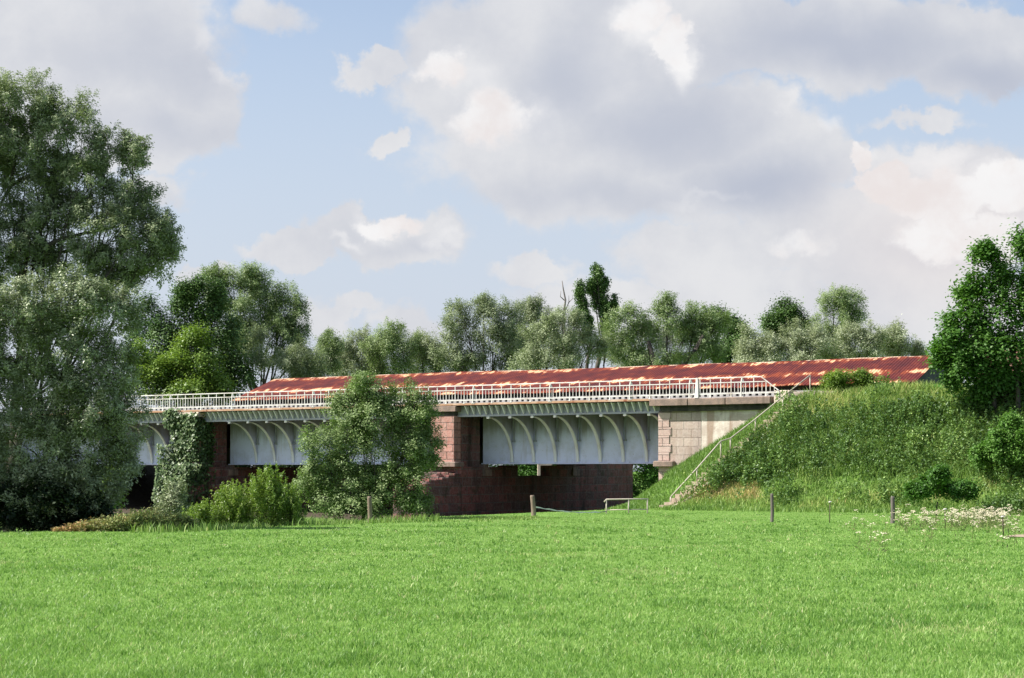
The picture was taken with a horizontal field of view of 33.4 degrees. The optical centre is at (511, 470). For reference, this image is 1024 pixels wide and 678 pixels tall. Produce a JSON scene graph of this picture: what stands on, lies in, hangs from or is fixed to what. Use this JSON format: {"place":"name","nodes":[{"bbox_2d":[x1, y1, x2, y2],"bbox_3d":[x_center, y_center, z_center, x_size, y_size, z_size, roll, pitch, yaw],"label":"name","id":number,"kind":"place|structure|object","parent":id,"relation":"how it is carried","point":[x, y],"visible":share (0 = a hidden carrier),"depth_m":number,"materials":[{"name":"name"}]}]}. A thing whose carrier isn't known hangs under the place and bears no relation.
{"place":"outdoors","nodes":[
{"label":"outdoors","id":0,"kind":"place"},
{"bbox_2d":[129,513,683,532],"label":"fringe grass","id":1,"kind":"structure","parent":0,"point":[203,526],"depth_m":56.60,"materials":[{"name":"green plant"}]},
{"bbox_2d":[0,392,1023,677],"bbox_3d":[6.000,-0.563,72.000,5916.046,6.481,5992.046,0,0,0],"label":"ground","id":2,"kind":"structure","parent":0,"point":[138,496],"depth_m":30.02,"materials":[{"name":"green plant"}]},
{"bbox_2d":[0,469,118,531],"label":"dark shrub","id":3,"kind":"object","parent":2,"relation":"on","point":[17,516],"visible":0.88,"depth_m":51.52,"materials":[{"name":"green plant"}]},
{"bbox_2d":[0,261,152,531],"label":"silver willow","id":4,"kind":"object","parent":2,"relation":"on","point":[56,435],"visible":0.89,"depth_m":52.15,"materials":[{"name":"green plant"}]},
{"bbox_2d":[0,66,187,531],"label":"willow tree","id":5,"kind":"object","parent":2,"relation":"on","point":[163,241],"visible":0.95,"depth_m":63.10,"materials":[{"name":"green plant"}]},
{"bbox_2d":[100,466,128,514],"bbox_3d":[-14.143,1.252,60.278,1.936,3.110,1.843,0,0,31],"label":"leafy sapling","id":6,"kind":"object","parent":2,"relation":"on","point":[118,503],"visible":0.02,"depth_m":60.33,"materials":[{"name":"green plant"}]},
{"bbox_2d":[50,503,200,531],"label":"dry weeds","id":7,"kind":"object","parent":2,"relation":"on","point":[121,521],"visible":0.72,"depth_m":50.51,"materials":[{"name":"green plant"}]},
{"bbox_2d":[153,478,194,517],"bbox_3d":[-11.427,1.387,58.253,1.945,2.285,1.625,0,0,-25],"label":"shrub","id":8,"kind":"object","parent":2,"relation":"on","point":[173,501],"visible":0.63,"depth_m":57.99,"materials":[{"name":"green plant"}]},
{"bbox_2d":[115,320,238,409],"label":"lime tree","id":9,"kind":"object","parent":2,"relation":"on","point":[166,367],"visible":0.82,"depth_m":123.64,"materials":[{"name":"green plant"}]},
{"bbox_2d":[117,270,265,403],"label":"broadleaf tree","id":10,"kind":"object","parent":2,"relation":"on","point":[189,296],"visible":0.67,"depth_m":128.44,"materials":[{"name":"green plant"}]},
{"bbox_2d":[182,461,308,526],"bbox_3d":[-8.847,1.127,56.408,3.940,2.894,2.681,0,0,-26],"label":"shrub","id":11,"kind":"object","parent":2,"relation":"on","point":[266,493],"visible":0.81,"depth_m":56.07,"materials":[{"name":"green plant"}]},
{"bbox_2d":[235,465,286,466],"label":"background bush","id":12,"kind":"object","parent":2,"relation":"on","point":[254,466],"visible":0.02,"depth_m":122.92,"materials":[{"name":"green plant"}]},
{"bbox_2d":[197,260,326,390],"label":"willow tree","id":13,"kind":"object","parent":2,"relation":"on","point":[283,328],"visible":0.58,"depth_m":136.20,"materials":[{"name":"green plant"}]},
{"bbox_2d":[253,465,304,466],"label":"background bush","id":14,"kind":"object","parent":2,"relation":"on","point":[285,465],"visible":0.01,"depth_m":121.11,"materials":[{"name":"green plant"}]},
{"bbox_2d":[242,319,335,382],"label":"willow shrub","id":15,"kind":"object","parent":2,"relation":"on","point":[297,362],"visible":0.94,"depth_m":130.39,"materials":[{"name":"green plant"}]},
{"bbox_2d":[313,325,345,376],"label":"young tree","id":16,"kind":"object","parent":2,"relation":"on","point":[327,340],"visible":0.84,"depth_m":134.51,"materials":[{"name":"green plant"}]},
{"bbox_2d":[307,345,391,376],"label":"distant willow","id":17,"kind":"object","parent":2,"relation":"on","point":[348,360],"visible":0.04,"depth_m":157.41,"materials":[{"name":"green plant"}]},
{"bbox_2d":[323,322,388,375],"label":"willow tree","id":18,"kind":"object","parent":2,"relation":"on","point":[354,355],"visible":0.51,"depth_m":141.04,"materials":[{"name":"green plant"}]},
{"bbox_2d":[289,369,447,520],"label":"alder bush","id":19,"kind":"object","parent":2,"relation":"on","point":[362,397],"visible":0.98,"depth_m":79.55,"materials":[{"name":"green plant"}]},
{"bbox_2d":[367,496,371,520],"bbox_3d":[-5.210,1.607,62.507,0.196,1.344,0.184,0,0,0],"label":"fence post","id":20,"kind":"object","parent":2,"relation":"on","point":[369,501],"visible":0.66,"depth_m":62.43,"materials":[{"name":"grey wood"}]},
{"bbox_2d":[357,316,426,374],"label":"willow tree","id":21,"kind":"object","parent":2,"relation":"on","point":[390,342],"visible":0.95,"depth_m":139.48,"materials":[{"name":"green plant"}]},
{"bbox_2d":[357,331,438,373],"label":"distant willow","id":22,"kind":"object","parent":2,"relation":"on","point":[403,339],"visible":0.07,"depth_m":159.68,"materials":[{"name":"green plant"}]},
{"bbox_2d":[372,465,429,506],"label":"background bush","id":23,"kind":"object","parent":2,"relation":"on","point":[396,476],"depth_m":119.44,"materials":[{"name":"green plant"}]},
{"bbox_2d":[1,390,835,519],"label":"railway bridge","id":24,"kind":"structure","parent":2,"relation":"on","point":[594,450],"depth_m":96.13,"materials":[{"name":"metal"}]},
{"bbox_2d":[151,406,217,511],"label":"ivy","id":25,"kind":"object","parent":24,"relation":"attached to","point":[185,428],"visible":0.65,"depth_m":104.89,"materials":[{"name":"green plant"}]},
{"bbox_2d":[48,376,779,410],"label":"bridge railing","id":26,"kind":"object","parent":24,"relation":"on","point":[696,394],"visible":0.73,"depth_m":92.95,"materials":[{"name":"white metal"}]},
{"bbox_2d":[233,355,960,407],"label":"train","id":27,"kind":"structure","parent":24,"relation":"on","point":[785,375],"depth_m":95.93,"materials":[{"name":"metal"}]},
{"bbox_2d":[396,323,457,373],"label":"willow tree","id":28,"kind":"object","parent":2,"relation":"on","point":[425,357],"visible":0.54,"depth_m":140.50,"materials":[{"name":"green plant"}]},
{"bbox_2d":[428,288,529,371],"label":"willow tree","id":29,"kind":"object","parent":2,"relation":"on","point":[505,335],"visible":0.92,"depth_m":137.51,"materials":[{"name":"green plant"}]},
{"bbox_2d":[530,495,535,515],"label":"fence post","id":30,"kind":"object","parent":2,"relation":"on","point":[533,505],"visible":0.72,"depth_m":66.42,"materials":[{"name":"grey wood"}]},
{"bbox_2d":[536,506,605,512],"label":"fence tape","id":31,"kind":"object","parent":30,"relation":"attached to","point":[570,511],"visible":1,"depth_m":68.34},
{"bbox_2d":[509,292,558,364],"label":"willow tree","id":32,"kind":"object","parent":2,"relation":"on","point":[534,308],"visible":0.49,"depth_m":142.09,"materials":[{"name":"green plant"}]},
{"bbox_2d":[482,322,592,370],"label":"distant willow","id":33,"kind":"object","parent":2,"relation":"on","point":[551,358],"visible":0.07,"depth_m":159.18,"materials":[{"name":"green plant"}]},
{"bbox_2d":[537,464,551,475],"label":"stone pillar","id":34,"kind":"structure","parent":2,"relation":"on","point":[538,469],"depth_m":119.00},
{"bbox_2d":[505,303,612,370],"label":"willow tree","id":35,"kind":"object","parent":2,"relation":"on","point":[536,358],"visible":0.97,"depth_m":133.58,"materials":[{"name":"green plant"}]},
{"bbox_2d":[560,281,572,341],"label":"dead tree","id":36,"kind":"object","parent":2,"relation":"on","point":[564,299],"visible":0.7,"depth_m":138.95,"materials":[{"name":"brown wood"}]},
{"bbox_2d":[489,464,658,497],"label":"background bush","id":37,"kind":"object","parent":2,"relation":"on","point":[649,476],"visible":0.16,"depth_m":124.32,"materials":[{"name":"green plant"}]},
{"bbox_2d":[570,278,597,367],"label":"poplar tree","id":38,"kind":"object","parent":2,"relation":"on","point":[581,300],"visible":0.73,"depth_m":149.97,"materials":[{"name":"green plant"}]},
{"bbox_2d":[585,261,622,367],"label":"poplar tree","id":39,"kind":"object","parent":2,"relation":"on","point":[597,284],"visible":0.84,"depth_m":150.57,"materials":[{"name":"green plant"}]},
{"bbox_2d":[604,498,648,512],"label":"pipe guard rail","id":40,"kind":"object","parent":2,"relation":"on","point":[628,499],"visible":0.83,"depth_m":71.47,"materials":[{"name":"white metal"}]},
{"bbox_2d":[595,318,720,470],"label":"distant willow","id":41,"kind":"object","parent":2,"relation":"on","point":[658,354],"visible":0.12,"depth_m":157.58,"materials":[{"name":"green plant"}]},
{"bbox_2d":[599,290,739,487],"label":"willow tree","id":42,"kind":"object","parent":2,"relation":"on","point":[696,331],"visible":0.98,"depth_m":135.67,"materials":[{"name":"green plant"}]},
{"bbox_2d":[696,300,757,362],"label":"broadleaf tree","id":43,"kind":"object","parent":2,"relation":"on","point":[732,337],"visible":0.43,"depth_m":145.41,"materials":[{"name":"green plant"}]},
{"bbox_2d":[659,400,801,506],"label":"stone stair","id":44,"kind":"object","parent":2,"relation":"on","point":[675,499],"visible":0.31,"depth_m":79.77,"materials":[{"name":"beige stone"}]},
{"bbox_2d":[670,375,810,501],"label":"stair handrail","id":45,"kind":"object","parent":44,"relation":"on","point":[696,469],"visible":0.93,"depth_m":81.57,"materials":[{"name":"grey metal"}]},
{"bbox_2d":[730,319,795,362],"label":"pale willow","id":46,"kind":"object","parent":2,"relation":"on","point":[749,350],"visible":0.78,"depth_m":132.49,"materials":[{"name":"green plant"}]},
{"bbox_2d":[770,493,773,521],"bbox_3d":[9.062,1.442,59.505,0.151,1.301,0.134,0,0,0],"label":"fence post","id":47,"kind":"object","parent":2,"relation":"on","point":[772,506],"visible":0.79,"depth_m":59.45,"materials":[{"name":"grey wood"}]},
{"bbox_2d":[754,291,813,357],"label":"broadleaf tree","id":48,"kind":"object","parent":2,"relation":"on","point":[776,318],"visible":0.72,"depth_m":149.51,"materials":[{"name":"green plant"}]},
{"bbox_2d":[772,316,841,360],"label":"pale willow","id":49,"kind":"object","parent":2,"relation":"on","point":[814,339],"visible":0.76,"depth_m":131.68,"materials":[{"name":"green plant"}]},
{"bbox_2d":[602,378,1023,515],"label":"bank grass","id":50,"kind":"structure","parent":2,"relation":"on","point":[696,459],"depth_m":77.68,"materials":[{"name":"green plant"}]},
{"bbox_2d":[757,321,884,361],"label":"distant willow","id":51,"kind":"object","parent":2,"relation":"on","point":[823,344],"visible":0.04,"depth_m":159.49,"materials":[{"name":"green plant"}]},
{"bbox_2d":[805,282,873,354],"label":"willow tree","id":52,"kind":"object","parent":2,"relation":"on","point":[851,312],"visible":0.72,"depth_m":147.54,"materials":[{"name":"green plant"}]},
{"bbox_2d":[679,372,1023,513],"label":"bank weeds","id":53,"kind":"object","parent":2,"relation":"on","point":[754,460],"visible":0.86,"depth_m":77.93,"materials":[{"name":"green plant"}]},
{"bbox_2d":[817,317,894,359],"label":"pale willow","id":54,"kind":"object","parent":2,"relation":"on","point":[848,336],"visible":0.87,"depth_m":133.22,"materials":[{"name":"green plant"}]},
{"bbox_2d":[818,366,893,391],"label":"bramble bush","id":55,"kind":"object","parent":2,"relation":"on","point":[835,378],"visible":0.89,"depth_m":84.17,"materials":[{"name":"green plant"}]},
{"bbox_2d":[890,496,894,522],"bbox_3d":[13.043,1.492,58.506,0.184,1.231,0.164,0,0,0],"label":"fence post","id":56,"kind":"object","parent":2,"relation":"on","point":[892,508],"visible":0.79,"depth_m":58.44,"materials":[{"name":"grey wood"}]},
{"bbox_2d":[876,314,929,356],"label":"pale willow","id":57,"kind":"object","parent":2,"relation":"on","point":[900,346],"visible":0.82,"depth_m":136.37,"materials":[{"name":"green plant"}]},
{"bbox_2d":[845,504,1023,551],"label":"white wildflowers","id":58,"kind":"object","parent":2,"relation":"on","point":[982,518],"visible":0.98,"depth_m":51.79,"materials":[{"name":"white plant"}]},
{"bbox_2d":[900,460,982,510],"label":"dark shrub","id":59,"kind":"object","parent":2,"relation":"on","point":[937,480],"visible":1,"depth_m":68.36,"materials":[{"name":"green plant"}]},
{"bbox_2d":[918,218,1023,415],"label":"maple tree","id":60,"kind":"object","parent":2,"relation":"on","point":[956,356],"visible":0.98,"depth_m":77.19,"materials":[{"name":"green plant"}]},
{"bbox_2d":[953,373,1023,422],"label":"dark shrub","id":61,"kind":"object","parent":2,"relation":"on","point":[1000,396],"visible":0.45,"depth_m":77.80,"materials":[{"name":"green plant"}]},
{"bbox_2d":[961,407,1023,476],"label":"leafy shrub","id":62,"kind":"object","parent":2,"relation":"on","point":[1005,441],"visible":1,"depth_m":71.95,"materials":[{"name":"green plant"}]},
{"bbox_2d":[0,0,1023,471],"label":"sky","id":63,"kind":"structure","parent":0,"point":[391,159],"materials":[{"name":"blue"}]}
]}

